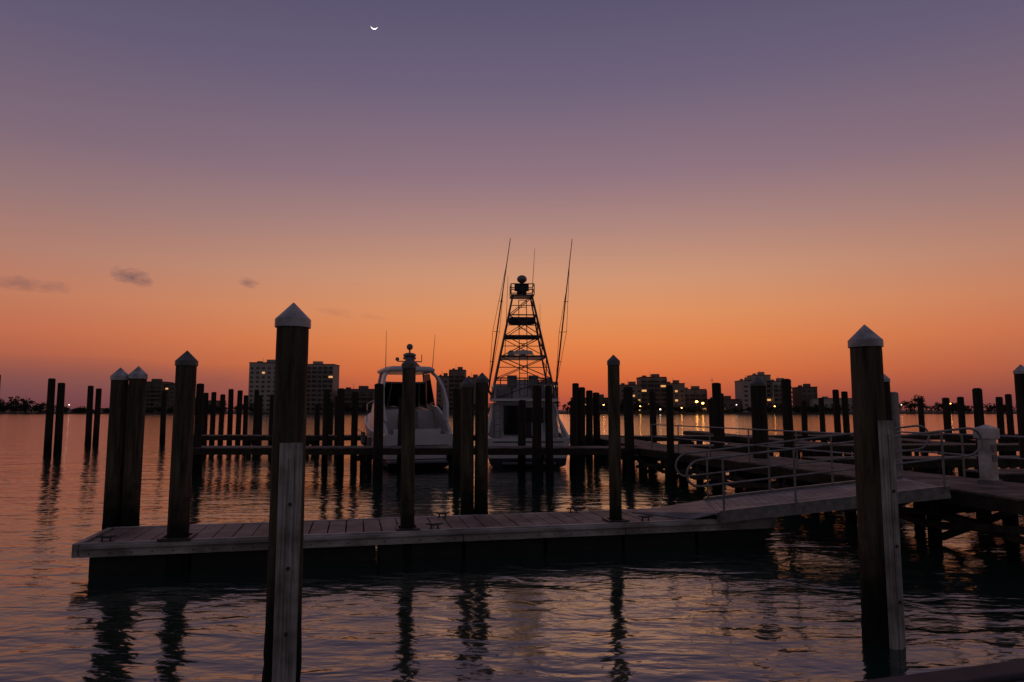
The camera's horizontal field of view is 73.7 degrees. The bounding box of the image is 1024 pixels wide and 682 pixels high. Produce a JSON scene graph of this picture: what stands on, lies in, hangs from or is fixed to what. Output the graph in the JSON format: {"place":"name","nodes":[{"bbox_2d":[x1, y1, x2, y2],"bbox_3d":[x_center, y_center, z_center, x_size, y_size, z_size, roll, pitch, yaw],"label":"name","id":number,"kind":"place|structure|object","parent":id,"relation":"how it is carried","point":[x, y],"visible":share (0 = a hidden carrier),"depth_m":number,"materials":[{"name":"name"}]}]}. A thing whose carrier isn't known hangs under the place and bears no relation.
{"place":"outdoors","nodes":[
{"label":"outdoors","id":0,"kind":"place"},
{"bbox_2d":[127,382,174,409],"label":"walls","id":1,"kind":"structure","parent":0,"point":[164,387],"depth_m":519.71,"materials":[{"name":"grey paint"}]},
{"bbox_2d":[128,379,174,386],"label":"roof","id":2,"kind":"structure","parent":1,"relation":"on","point":[156,380],"depth_m":525.11,"materials":[{"name":"grey paint"}]},
{"bbox_2d":[146,383,162,408],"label":"balconies","id":3,"kind":"structure","parent":1,"relation":"attached to","point":[150,397],"depth_m":517.01,"materials":[{"name":"grey paint"}]},
{"bbox_2d":[146,387,172,409],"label":"windows","id":4,"kind":"structure","parent":1,"relation":"attached to","point":[155,396],"depth_m":518.65,"materials":[{"name":"black glass"}]},
{"bbox_2d":[248,360,339,411],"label":"condominium tower","id":5,"kind":"structure","parent":0,"point":[322,377],"depth_m":475.62,"materials":[{"name":"white paint"}]},
{"bbox_2d":[249,367,332,410],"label":"windows","id":6,"kind":"structure","parent":5,"relation":"in","point":[251,367],"depth_m":476.50,"materials":[{"name":"black glass"}]},
{"bbox_2d":[345,389,373,408],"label":"walls","id":7,"kind":"structure","parent":0,"point":[367,391],"depth_m":473.81,"materials":[{"name":"grey paint"}]},
{"bbox_2d":[337,384,368,389],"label":"roof","id":8,"kind":"structure","parent":7,"relation":"on","point":[363,387],"depth_m":479.72,"materials":[{"name":"grey paint"}]},
{"bbox_2d":[337,390,373,411],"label":"balconies","id":9,"kind":"structure","parent":7,"relation":"attached to","point":[361,401],"depth_m":471.87,"materials":[{"name":"grey paint"}]},
{"bbox_2d":[345,394,372,404],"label":"windows","id":10,"kind":"structure","parent":7,"relation":"attached to","point":[360,399],"depth_m":473.24,"materials":[{"name":"black glass"}]},
{"bbox_2d":[0,410,1016,413],"bbox_3d":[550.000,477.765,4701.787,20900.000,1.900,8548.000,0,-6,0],"label":"shore ground","id":11,"kind":"structure","parent":0,"point":[565,412],"depth_m":463.27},
{"bbox_2d":[436,370,475,411],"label":"walls","id":12,"kind":"structure","parent":11,"relation":"on","point":[454,373],"depth_m":474.64,"materials":[{"name":"beige paint"}]},
{"bbox_2d":[438,376,473,409],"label":"windows","id":13,"kind":"structure","parent":12,"relation":"attached to","point":[451,390],"depth_m":475.58,"materials":[{"name":"black glass"}]},
{"bbox_2d":[449,371,464,411],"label":"balconies","id":14,"kind":"structure","parent":12,"relation":"attached to","point":[459,382],"depth_m":474.82,"materials":[{"name":"beige paint"}]},
{"bbox_2d":[439,367,477,377],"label":"roof","id":15,"kind":"structure","parent":12,"relation":"on","point":[460,368],"depth_m":480.56,"materials":[{"name":"beige paint"}]},
{"bbox_2d":[0,394,1015,412],"bbox_3d":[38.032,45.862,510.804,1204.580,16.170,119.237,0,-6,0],"label":"distant trees","id":16,"kind":"object","parent":11,"relation":"on","point":[14,406],"visible":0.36,"depth_m":463.76,"materials":[{"name":"green plant"}]},
{"bbox_2d":[620,377,706,411],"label":"walls","id":17,"kind":"structure","parent":11,"relation":"on","point":[678,387],"depth_m":474.30,"materials":[{"name":"beige paint"}]},
{"bbox_2d":[621,381,705,410],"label":"windows","id":18,"kind":"structure","parent":17,"relation":"attached to","point":[665,395],"depth_m":476.79,"materials":[{"name":"black glass"}]},
{"bbox_2d":[620,374,706,389],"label":"roof","id":19,"kind":"structure","parent":17,"relation":"on","point":[674,382],"depth_m":480.07,"materials":[{"name":"beige paint"}]},
{"bbox_2d":[641,378,707,411],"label":"balconies","id":20,"kind":"structure","parent":17,"relation":"attached to","point":[695,396],"depth_m":475.50,"materials":[{"name":"beige paint"}]},
{"bbox_2d":[792,387,817,411],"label":"walls","id":21,"kind":"structure","parent":11,"relation":"on","point":[797,396],"depth_m":474.15,"materials":[{"name":"grey paint"}]},
{"bbox_2d":[809,399,852,411],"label":"walls","id":22,"kind":"structure","parent":11,"relation":"on","point":[812,402],"depth_m":468.13,"materials":[{"name":"white paint"}]},
{"bbox_2d":[0,414,1023,681],"bbox_3d":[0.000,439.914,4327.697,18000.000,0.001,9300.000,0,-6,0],"label":"water","id":23,"kind":"structure","parent":0,"point":[782,602],"depth_m":9.72,"materials":[{"name":"liquid"}]},
{"bbox_2d":[43,378,55,453],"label":"dock piling","id":24,"kind":"object","parent":23,"relation":"in","point":[48,434],"visible":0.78,"depth_m":40.42,"materials":[{"name":"brown wood"}]},
{"bbox_2d":[53,383,64,453],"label":"dock piling","id":25,"kind":"object","parent":23,"relation":"in","point":[58,433],"visible":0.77,"depth_m":40.71,"materials":[{"name":"brown wood"}]},
{"bbox_2d":[84,386,93,444],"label":"dock piling","id":26,"kind":"object","parent":23,"relation":"in","point":[89,414],"visible":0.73,"depth_m":51.27,"materials":[{"name":"brown wood"}]},
{"bbox_2d":[92,388,101,444],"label":"dock piling","id":27,"kind":"object","parent":23,"relation":"in","point":[96,428],"visible":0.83,"depth_m":51.44,"materials":[{"name":"brown wood"}]},
{"bbox_2d":[102,368,128,529],"bbox_3d":[-7.689,2.974,13.166,0.360,4.930,0.357,0,-6,0],"label":"dock piling","id":28,"kind":"object","parent":23,"relation":"in","point":[116,436],"visible":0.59,"depth_m":13.14,"materials":[{"name":"brown wood"}]},
{"bbox_2d":[120,366,147,526],"bbox_3d":[-7.371,2.964,13.217,0.352,4.960,0.362,0,-6,0],"label":"dock piling","id":29,"kind":"object","parent":23,"relation":"in","point":[133,460],"visible":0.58,"depth_m":13.20,"materials":[{"name":"brown wood"}]},
{"bbox_2d":[159,391,166,442],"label":"dock piling","id":30,"kind":"object","parent":23,"relation":"in","point":[163,417],"visible":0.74,"depth_m":54.53,"materials":[{"name":"brown wood"}]},
{"bbox_2d":[165,351,197,571],"bbox_3d":[-5.500,2.698,11.286,0.385,5.100,0.376,0,-6,0],"label":"dock piling","id":31,"kind":"object","parent":23,"relation":"in","point":[179,501],"visible":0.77,"depth_m":11.25,"materials":[{"name":"brown wood"}]},
{"bbox_2d":[154,401,225,411],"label":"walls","id":32,"kind":"structure","parent":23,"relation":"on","point":[172,402],"depth_m":473.11,"materials":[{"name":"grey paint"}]},
{"bbox_2d":[192,383,203,474],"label":"dock piling","id":33,"kind":"object","parent":23,"relation":"in","point":[196,462],"visible":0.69,"depth_m":27.68,"materials":[{"name":"brown wood"}]},
{"bbox_2d":[202,393,208,445],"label":"dock piling","id":34,"kind":"object","parent":23,"relation":"in","point":[205,416],"visible":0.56,"depth_m":44.62,"materials":[{"name":"brown wood"}]},
{"bbox_2d":[209,392,216,445],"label":"dock piling","id":35,"kind":"object","parent":23,"relation":"in","point":[212,416],"visible":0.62,"depth_m":44.62,"materials":[{"name":"brown wood"}]},
{"bbox_2d":[217,394,224,445],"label":"dock piling","id":36,"kind":"object","parent":23,"relation":"in","point":[221,418],"visible":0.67,"depth_m":44.60,"materials":[{"name":"brown wood"}]},
{"bbox_2d":[226,389,233,445],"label":"dock piling","id":37,"kind":"object","parent":23,"relation":"in","point":[230,414],"visible":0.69,"depth_m":49.59,"materials":[{"name":"brown wood"}]},
{"bbox_2d":[235,390,242,445],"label":"dock piling","id":38,"kind":"object","parent":23,"relation":"in","point":[239,413],"visible":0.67,"depth_m":49.58,"materials":[{"name":"brown wood"}]},
{"bbox_2d":[242,395,247,445],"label":"dock piling","id":39,"kind":"object","parent":23,"relation":"in","point":[245,417],"visible":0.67,"depth_m":47.59,"materials":[{"name":"brown wood"}]},
{"bbox_2d":[252,390,258,445],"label":"dock piling","id":40,"kind":"object","parent":23,"relation":"in","point":[255,415],"visible":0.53,"depth_m":44.65,"materials":[{"name":"brown wood"}]},
{"bbox_2d":[257,395,262,445],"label":"dock piling","id":41,"kind":"object","parent":23,"relation":"in","point":[260,414],"visible":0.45,"depth_m":47.59,"materials":[{"name":"brown wood"}]},
{"bbox_2d":[268,394,273,445],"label":"dock piling","id":42,"kind":"object","parent":23,"relation":"in","point":[271,416],"visible":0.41,"depth_m":40.61,"materials":[{"name":"brown wood"}]},
{"bbox_2d":[262,303,310,681],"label":"dock piling","id":43,"kind":"object","parent":23,"relation":"in","point":[282,654],"visible":1,"depth_m":6.61,"materials":[{"name":"brown wood"}]},
{"bbox_2d":[314,404,319,445],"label":"dock piling","id":44,"kind":"object","parent":23,"relation":"in","point":[317,422],"visible":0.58,"depth_m":40.60,"materials":[{"name":"brown wood"}]},
{"bbox_2d":[321,389,329,471],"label":"dock piling","id":45,"kind":"object","parent":23,"relation":"in","point":[325,434],"visible":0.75,"depth_m":28.98,"materials":[{"name":"brown wood"}]},
{"bbox_2d":[328,401,333,445],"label":"dock piling","id":46,"kind":"object","parent":23,"relation":"in","point":[331,406],"visible":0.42,"depth_m":49.54,"materials":[{"name":"brown wood"}]},
{"bbox_2d":[334,396,337,445],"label":"dock piling","id":47,"kind":"object","parent":23,"relation":"in","point":[335,425],"visible":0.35,"depth_m":40.60,"materials":[{"name":"brown wood"}]},
{"bbox_2d":[336,388,344,471],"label":"dock piling","id":48,"kind":"object","parent":23,"relation":"in","point":[340,430],"visible":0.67,"depth_m":29.06,"materials":[{"name":"brown wood"}]},
{"bbox_2d":[350,392,358,468],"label":"dock piling","id":49,"kind":"object","parent":23,"relation":"in","point":[354,435],"visible":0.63,"depth_m":30.65,"materials":[{"name":"brown wood"}]},
{"bbox_2d":[372,383,383,479],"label":"dock piling","id":50,"kind":"object","parent":23,"relation":"in","point":[377,473],"visible":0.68,"depth_m":25.65,"materials":[{"name":"brown wood"}]},
{"bbox_2d":[396,397,401,471],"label":"dock piling","id":51,"kind":"object","parent":23,"relation":"in","point":[398,469],"visible":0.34,"depth_m":28.95,"materials":[{"name":"brown wood"}]},
{"bbox_2d":[193,435,607,445],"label":"fixed pier","id":52,"kind":"structure","parent":23,"relation":"in","point":[257,439],"depth_m":40.26,"materials":[{"name":"brown wood"}]},
{"bbox_2d":[361,330,452,468],"bbox_3d":[-5.664,3.115,34.808,3.849,6.801,10.550,2,-6,-21],"label":"cabin cruiser","id":53,"kind":"object","parent":23,"relation":"on","point":[432,426],"visible":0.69,"depth_m":32.91,"materials":[{"name":"paint"}]},
{"bbox_2d":[400,357,415,559],"bbox_3d":[-1.850,2.804,12.130,0.298,5.060,0.293,0,-6,0],"label":"dock piling","id":54,"kind":"object","parent":23,"relation":"in","point":[407,510],"visible":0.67,"depth_m":12.12,"materials":[{"name":"brown wood"}]},
{"bbox_2d":[193,446,637,475],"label":"fixed pier","id":55,"kind":"structure","parent":23,"relation":"in","point":[364,454],"depth_m":27.29,"materials":[{"name":"brown wood"}]},
{"bbox_2d":[71,507,775,574],"bbox_3d":[-1.024,3.681,12.781,12.389,0.765,1.657,1,-6,-13],"label":"floating dock","id":56,"kind":"object","parent":23,"relation":"on","point":[127,549],"visible":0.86,"depth_m":12.13,"materials":[{"name":"grey wood"}]},
{"bbox_2d":[632,425,982,522],"bbox_3d":[5.614,2.627,13.848,6.326,1.816,2.093,-1,-6,8],"label":"gangway","id":57,"kind":"object","parent":56,"relation":"on","point":[794,500],"visible":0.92,"depth_m":13.18,"materials":[{"name":"metal"}]},
{"bbox_2d":[453,388,460,485],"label":"dock piling","id":58,"kind":"object","parent":23,"relation":"in","point":[456,436],"visible":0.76,"depth_m":23.67,"materials":[{"name":"brown wood"}]},
{"bbox_2d":[460,377,473,514],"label":"dock piling","id":59,"kind":"object","parent":23,"relation":"in","point":[467,446],"visible":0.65,"depth_m":15.71,"materials":[{"name":"brown wood"}]},
{"bbox_2d":[474,373,488,514],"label":"dock piling","id":60,"kind":"object","parent":23,"relation":"in","point":[481,453],"visible":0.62,"depth_m":15.82,"materials":[{"name":"brown wood"}]},
{"bbox_2d":[517,400,525,471],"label":"dock piling","id":61,"kind":"object","parent":23,"relation":"in","point":[521,432],"visible":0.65,"depth_m":29.04,"materials":[{"name":"brown wood"}]},
{"bbox_2d":[488,238,571,467],"bbox_3d":[0.529,1.023,37.484,4.446,11.701,13.200,0,-6,-3],"label":"sport fishing boat","id":62,"kind":"object","parent":23,"relation":"on","point":[503,416],"visible":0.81,"depth_m":34.41,"materials":[{"name":"paint"}]},
{"bbox_2d":[532,385,541,479],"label":"dock piling","id":63,"kind":"object","parent":23,"relation":"in","point":[536,434],"visible":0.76,"depth_m":25.65,"materials":[{"name":"brown wood"}]},
{"bbox_2d":[545,385,553,479],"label":"dock piling","id":64,"kind":"object","parent":23,"relation":"in","point":[549,467],"visible":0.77,"depth_m":25.77,"materials":[{"name":"brown wood"}]},
{"bbox_2d":[569,400,576,471],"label":"dock piling","id":65,"kind":"object","parent":23,"relation":"in","point":[573,436],"visible":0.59,"depth_m":29.04,"materials":[{"name":"brown wood"}]},
{"bbox_2d":[572,383,578,462],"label":"dock piling","id":66,"kind":"object","parent":23,"relation":"in","point":[575,391],"visible":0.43,"depth_m":33.74,"materials":[{"name":"brown wood"}]},
{"bbox_2d":[579,387,584,462],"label":"dock piling","id":67,"kind":"object","parent":23,"relation":"in","point":[581,419],"visible":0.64,"depth_m":33.63,"materials":[{"name":"brown wood"}]},
{"bbox_2d":[586,390,592,459],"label":"dock piling","id":68,"kind":"object","parent":23,"relation":"in","point":[589,417],"visible":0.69,"depth_m":35.62,"materials":[{"name":"brown wood"}]},
{"bbox_2d":[593,392,600,459],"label":"dock piling","id":69,"kind":"object","parent":23,"relation":"in","point":[596,419],"visible":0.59,"depth_m":36.02,"materials":[{"name":"brown wood"}]},
{"bbox_2d":[607,355,622,548],"bbox_3d":[1.967,2.839,13.030,0.271,5.170,0.279,0,-6,0],"label":"dock piling","id":70,"kind":"object","parent":23,"relation":"in","point":[615,492],"visible":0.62,"depth_m":13.03,"materials":[{"name":"brown wood"}]},
{"bbox_2d":[623,387,634,475],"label":"dock piling","id":71,"kind":"object","parent":23,"relation":"in","point":[629,433],"visible":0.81,"depth_m":27.13,"materials":[{"name":"brown wood"}]},
{"bbox_2d":[585,435,677,469],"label":"fixed pier","id":72,"kind":"structure","parent":23,"relation":"in","point":[604,441],"depth_m":31.64,"materials":[{"name":"brown wood"}]},
{"bbox_2d":[649,391,657,462],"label":"dock piling","id":73,"kind":"object","parent":23,"relation":"in","point":[652,401],"visible":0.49,"depth_m":33.68,"materials":[{"name":"brown wood"}]},
{"bbox_2d":[666,385,674,484],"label":"dock piling","id":74,"kind":"object","parent":23,"relation":"in","point":[670,439],"visible":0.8,"depth_m":23.88,"materials":[{"name":"brown wood"}]},
{"bbox_2d":[708,399,713,443],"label":"dock piling","id":75,"kind":"object","parent":23,"relation":"in","point":[710,406],"visible":0.27,"depth_m":44.60,"materials":[{"name":"brown wood"}]},
{"bbox_2d":[712,383,724,474],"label":"dock piling","id":76,"kind":"object","parent":23,"relation":"in","point":[717,410],"visible":0.52,"depth_m":25.72,"materials":[{"name":"brown wood"}]},
{"bbox_2d":[721,393,724,444],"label":"dock piling","id":77,"kind":"object","parent":23,"relation":"in","point":[722,395],"visible":0.16,"depth_m":29.69,"materials":[{"name":"brown wood"}]},
{"bbox_2d":[683,431,827,458],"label":"fixed pier","id":78,"kind":"structure","parent":23,"relation":"in","point":[740,439],"depth_m":37.79,"materials":[{"name":"brown wood"}]},
{"bbox_2d":[749,375,770,481],"bbox_3d":[7.837,3.674,21.440,0.565,5.200,0.514,0,-6,0],"label":"dock piling","id":79,"kind":"object","parent":23,"relation":"in","point":[757,384],"visible":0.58,"depth_m":21.40,"materials":[{"name":"brown wood"}]},
{"bbox_2d":[781,379,794,457],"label":"dock piling","id":80,"kind":"object","parent":23,"relation":"in","point":[787,411],"visible":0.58,"depth_m":23.74,"materials":[{"name":"brown wood"}]},
{"bbox_2d":[801,401,807,454],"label":"dock piling","id":81,"kind":"object","parent":23,"relation":"in","point":[804,419],"visible":0.49,"depth_m":39.63,"materials":[{"name":"brown wood"}]},
{"bbox_2d":[621,434,1018,453],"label":"fixed pier","id":82,"kind":"structure","parent":23,"relation":"in","point":[970,439],"depth_m":40.24,"materials":[{"name":"brown wood"}]},
{"bbox_2d":[818,398,825,441],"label":"dock piling","id":83,"kind":"object","parent":23,"relation":"in","point":[822,415],"visible":0.56,"depth_m":51.55,"materials":[{"name":"brown wood"}]},
{"bbox_2d":[635,424,1023,544],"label":"fixed pier","id":84,"kind":"structure","parent":23,"relation":"in","point":[1004,501],"depth_m":15.76,"materials":[{"name":"brown wood"}]},
{"bbox_2d":[973,425,1001,484],"bbox_3d":[9.780,2.323,14.038,0.340,1.200,0.340,3,-7,-28],"label":"dock power pedestal","id":85,"kind":"object","parent":84,"relation":"on","point":[988,463],"visible":0.96,"depth_m":13.94,"materials":[{"name":"plastic"}]},
{"bbox_2d":[832,389,842,455],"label":"dock piling","id":86,"kind":"object","parent":23,"relation":"in","point":[836,413],"visible":0.63,"depth_m":37.66,"materials":[{"name":"brown wood"}]},
{"bbox_2d":[674,443,1018,470],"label":"fixed pier","id":87,"kind":"structure","parent":23,"relation":"in","point":[969,448],"depth_m":29.37,"materials":[{"name":"brown wood"}]},
{"bbox_2d":[841,391,851,455],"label":"dock piling","id":88,"kind":"object","parent":23,"relation":"in","point":[845,412],"visible":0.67,"depth_m":37.65,"materials":[{"name":"brown wood"}]},
{"bbox_2d":[847,325,905,649],"bbox_3d":[4.148,2.341,7.755,0.399,5.100,0.453,0,-6,0],"label":"dock piling","id":89,"kind":"object","parent":23,"relation":"in","point":[882,609],"visible":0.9,"depth_m":7.68,"materials":[{"name":"brown wood"}]},
{"bbox_2d":[794,431,965,455],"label":"fixed pier","id":90,"kind":"structure","parent":23,"relation":"in","point":[905,440],"depth_m":33.95,"materials":[{"name":"brown wood"}]},
{"bbox_2d":[884,374,891,420],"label":"dock piling","id":91,"kind":"object","parent":23,"relation":"in","point":[887,398],"visible":0.27,"depth_m":19.81,"materials":[{"name":"brown wood"}]},
{"bbox_2d":[890,392,902,469],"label":"dock piling","id":92,"kind":"object","parent":23,"relation":"in","point":[895,407],"visible":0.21,"depth_m":19.94,"materials":[{"name":"wood"}]},
{"bbox_2d":[801,455,1019,475],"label":"fixed pier","id":93,"kind":"structure","parent":23,"relation":"in","point":[932,467],"depth_m":21.26,"materials":[{"name":"brown wood"}]},
{"bbox_2d":[917,398,924,431],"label":"dock piling","id":94,"kind":"object","parent":23,"relation":"in","point":[921,419],"visible":0.52,"depth_m":51.57,"materials":[{"name":"brown wood"}]},
{"bbox_2d":[855,659,1023,681],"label":"timber wharf","id":95,"kind":"structure","parent":23,"relation":"in","point":[1010,671],"depth_m":4.12,"materials":[{"name":"wood"}]},
{"bbox_2d":[942,398,953,455],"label":"dock piling","id":96,"kind":"object","parent":23,"relation":"in","point":[946,414],"visible":0.52,"depth_m":34.67,"materials":[{"name":"brown wood"}]},
{"bbox_2d":[957,397,966,442],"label":"dock piling","id":97,"kind":"object","parent":23,"relation":"in","point":[961,413],"visible":0.55,"depth_m":37.66,"materials":[{"name":"brown wood"}]},
{"bbox_2d":[972,388,991,515],"bbox_3d":[11.703,3.495,16.935,0.264,4.650,0.263,0,-6,0],"label":"dock piling","id":98,"kind":"object","parent":23,"relation":"in","point":[978,407],"visible":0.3,"depth_m":17.03,"materials":[{"name":"brown wood"}]},
{"bbox_2d":[962,469,1023,519],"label":"fixed pier","id":99,"kind":"structure","parent":23,"relation":"in","point":[1012,475],"depth_m":16.45,"materials":[{"name":"brown wood"}]},
{"bbox_2d":[995,397,1006,455],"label":"dock piling","id":100,"kind":"object","parent":23,"relation":"in","point":[1000,415],"visible":0.63,"depth_m":37.63,"materials":[{"name":"brown wood"}]},
{"bbox_2d":[1005,394,1016,454],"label":"dock piling","id":101,"kind":"object","parent":23,"relation":"in","point":[1009,415],"visible":0.66,"depth_m":39.63,"materials":[{"name":"brown wood"}]},
{"bbox_2d":[1013,364,1023,468],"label":"dock piling","id":102,"kind":"object","parent":23,"relation":"in","point":[1018,372],"visible":0.84,"depth_m":18.75,"materials":[{"name":"brown wood"}]},
{"bbox_2d":[0,0,1023,409],"label":"sky","id":103,"kind":"structure","parent":0,"point":[738,189],"materials":[{"name":"orange"}]},
{"bbox_2d":[571,398,607,411],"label":"walls","id":104,"kind":"structure","parent":0,"point":[602,402],"depth_m":473.18,"materials":[{"name":"grey paint"}]},
{"bbox_2d":[707,400,739,411],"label":"walls","id":105,"kind":"structure","parent":0,"point":[732,402],"depth_m":473.04,"materials":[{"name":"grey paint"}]},
{"bbox_2d":[734,372,792,411],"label":"condominium tower","id":106,"kind":"structure","parent":0,"point":[773,392],"depth_m":474.51,"materials":[{"name":"white paint"}]},
{"bbox_2d":[744,381,781,410],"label":"windows","id":107,"kind":"structure","parent":106,"relation":"in","point":[764,381],"depth_m":473.83,"materials":[{"name":"black glass"}]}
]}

